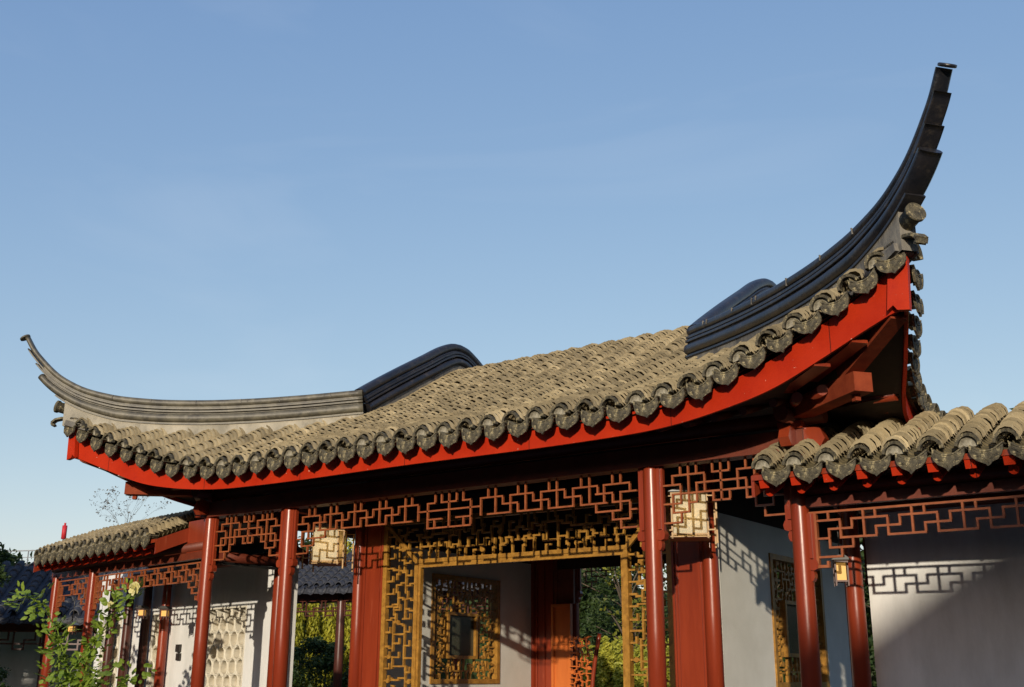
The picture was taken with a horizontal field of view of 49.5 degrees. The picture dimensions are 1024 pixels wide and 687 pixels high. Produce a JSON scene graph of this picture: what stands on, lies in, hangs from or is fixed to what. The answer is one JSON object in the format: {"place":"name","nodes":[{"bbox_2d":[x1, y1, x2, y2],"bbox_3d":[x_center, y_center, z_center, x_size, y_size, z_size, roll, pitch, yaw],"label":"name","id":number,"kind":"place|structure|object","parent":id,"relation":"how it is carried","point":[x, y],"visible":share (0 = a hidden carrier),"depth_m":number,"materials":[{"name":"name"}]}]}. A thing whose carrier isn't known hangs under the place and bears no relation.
{"place":"outdoors","nodes":[
{"label":"outdoors","id":0,"kind":"place"},
{"bbox_2d":[8,550,34,565],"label":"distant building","id":1,"kind":"structure","parent":0,"point":[27,564],"depth_m":51.70,"materials":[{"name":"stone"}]},
{"bbox_2d":[0,0,1023,589],"label":"sky","id":2,"kind":"structure","parent":0,"point":[200,199],"materials":[{"name":"blue"}]},
{"bbox_2d":[20,62,1021,686],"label":"garden pavilion","id":3,"kind":"structure","parent":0,"point":[526,488],"depth_m":17.69,"materials":[{"name":"tile"}]},
{"bbox_2d":[301,486,354,571],"bbox_3d":[-3.308,3.207,20.189,0.764,1.800,0.644,-2,-17,8],"label":"hanging lantern","id":4,"kind":"object","parent":3,"relation":"hanging from","point":[330,549],"visible":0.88,"depth_m":19.84,"materials":[{"name":"beige paper"}]},
{"bbox_2d":[551,604,572,686],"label":"door","id":5,"kind":"structure","parent":3,"relation":"in","point":[561,614],"depth_m":23.82,"materials":[{"name":"orange wood"}]},
{"bbox_2d":[664,440,718,547],"bbox_3d":[2.552,2.026,16.105,0.764,1.800,0.644,-2,-17,8],"label":"hanging lantern","id":6,"kind":"object","parent":3,"relation":"hanging from","point":[694,526],"visible":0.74,"depth_m":15.75,"materials":[{"name":"beige paper"}]},
{"label":"ground","id":7,"kind":"structure","parent":0,"visible":0},
{"bbox_2d":[0,667,10,686],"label":"shrub","id":8,"kind":"object","parent":7,"relation":"on","point":[2,670],"visible":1,"depth_m":27.19,"materials":[{"name":"green plant"}]},
{"bbox_2d":[0,542,11,587],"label":"tree","id":9,"kind":"object","parent":7,"relation":"on","point":[4,554],"visible":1,"depth_m":28.59,"materials":[{"name":"green plant"}]},
{"bbox_2d":[0,548,24,565],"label":"tree","id":10,"kind":"object","parent":7,"relation":"on","point":[14,559],"visible":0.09,"depth_m":37.50,"materials":[{"name":"green plant"}]},
{"bbox_2d":[61,523,66,539],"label":"mast","id":11,"kind":"object","parent":7,"relation":"on","point":[64,532],"visible":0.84,"depth_m":49.99,"materials":[{"name":"red metal"}]},
{"bbox_2d":[0,560,147,686],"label":"side gallery","id":12,"kind":"object","parent":7,"relation":"on","point":[20,642],"visible":0.3,"depth_m":32.26,"materials":[{"name":"wood"}]},
{"bbox_2d":[89,486,170,524],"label":"bare tree","id":13,"kind":"object","parent":7,"relation":"on","point":[109,494],"visible":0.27,"depth_m":40.86,"materials":[{"name":"plant"}]},
{"bbox_2d":[292,646,304,684],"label":"shrub","id":14,"kind":"object","parent":7,"relation":"on","point":[298,678],"visible":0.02,"depth_m":51.78,"materials":[{"name":"green plant"}]},
{"bbox_2d":[292,603,347,686],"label":"willow tree","id":15,"kind":"object","parent":7,"relation":"on","point":[313,626],"visible":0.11,"depth_m":54.78,"materials":[{"name":"green plant"}]},
{"bbox_2d":[293,635,348,686],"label":"shrub","id":16,"kind":"object","parent":7,"relation":"on","point":[317,647],"visible":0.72,"depth_m":49.73,"materials":[{"name":"green plant"}]},
{"bbox_2d":[316,603,351,686],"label":"willow tree","id":17,"kind":"object","parent":7,"relation":"on","point":[347,630],"visible":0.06,"depth_m":53.87,"materials":[{"name":"green plant"}]},
{"bbox_2d":[345,538,354,553],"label":"tree","id":18,"kind":"object","parent":7,"relation":"on","point":[348,549],"visible":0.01,"depth_m":56.67,"materials":[{"name":"green plant"}]},
{"bbox_2d":[296,552,490,686],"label":"gallery","id":19,"kind":"object","parent":7,"relation":"on","point":[326,584],"visible":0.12,"depth_m":37.02,"materials":[{"name":"tile"}]},
{"bbox_2d":[25,535,876,686],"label":"woodland","id":20,"kind":"object","parent":7,"relation":"on","point":[869,631],"visible":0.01,"depth_m":64.83,"materials":[{"name":"green plant"}]},
{"bbox_2d":[579,567,620,679],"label":"evergreen tree","id":21,"kind":"object","parent":7,"relation":"on","point":[587,593],"visible":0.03,"depth_m":56.62,"materials":[{"name":"green plant"}]},
{"bbox_2d":[596,565,646,646],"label":"tree","id":22,"kind":"object","parent":7,"relation":"on","point":[635,623],"visible":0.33,"depth_m":51.02,"materials":[{"name":"green plant"}]},
{"bbox_2d":[579,565,668,682],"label":"tree","id":23,"kind":"object","parent":7,"relation":"on","point":[609,591],"visible":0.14,"depth_m":53.35,"materials":[{"name":"green plant"}]},
{"bbox_2d":[580,636,669,686],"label":"bamboo hedge","id":24,"kind":"object","parent":7,"relation":"on","point":[609,672],"visible":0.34,"depth_m":47.55,"materials":[{"name":"green plant"}]},
{"bbox_2d":[665,556,864,681],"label":"evergreen tree","id":25,"kind":"object","parent":7,"relation":"on","point":[784,678],"depth_m":52.50,"materials":[{"name":"green plant"}]},
{"bbox_2d":[859,537,874,666],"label":"evergreen tree","id":26,"kind":"object","parent":7,"relation":"on","point":[872,656],"visible":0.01,"depth_m":47.87,"materials":[{"name":"green plant"}]},
{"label":"courtyard","id":27,"kind":"structure","parent":0,"visible":0},
{"bbox_2d":[2,577,156,686],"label":"climbing rose","id":28,"kind":"object","parent":27,"relation":"on","point":[73,680],"visible":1,"depth_m":20.81,"materials":[{"name":"green plant"}]},
{"bbox_2d":[33,509,309,686],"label":"covered corridor","id":29,"kind":"object","parent":27,"relation":"on","point":[161,547],"visible":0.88,"depth_m":23.45,"materials":[{"name":"tile"}]},
{"bbox_2d":[66,592,78,634],"bbox_3d":[-10.535,6.436,26.694,0.250,1.080,0.250,-2,-17,8],"label":"hanging lantern","id":30,"kind":"object","parent":29,"relation":"hanging from","point":[71,626],"visible":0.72,"depth_m":26.55,"materials":[{"name":"paint"}]},
{"bbox_2d":[135,568,149,618],"bbox_3d":[-8.008,5.439,24.169,0.250,1.080,0.250,-2,-17,8],"label":"hanging lantern","id":31,"kind":"object","parent":29,"relation":"hanging from","point":[142,612],"visible":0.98,"depth_m":24.01,"materials":[{"name":"paint"}]},
{"bbox_2d":[157,573,172,619],"bbox_3d":[-7.272,5.266,23.397,0.250,1.080,0.250,-2,-17,8],"label":"hanging lantern","id":32,"kind":"object","parent":29,"relation":"hanging from","point":[165,612],"visible":0.95,"depth_m":23.23,"materials":[{"name":"paint"}]},
{"bbox_2d":[751,401,1023,686],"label":"covered corridor","id":33,"kind":"object","parent":27,"relation":"on","point":[937,500],"visible":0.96,"depth_m":14.12,"materials":[{"name":"tile"}]},
{"bbox_2d":[830,508,851,586],"bbox_3d":[4.170,2.595,14.166,0.250,0.980,0.250,-2,-17,8],"label":"hanging lantern","id":34,"kind":"object","parent":33,"relation":"hanging from","point":[840,570],"visible":0.95,"depth_m":14.03,"materials":[{"name":"paint"}]}
]}

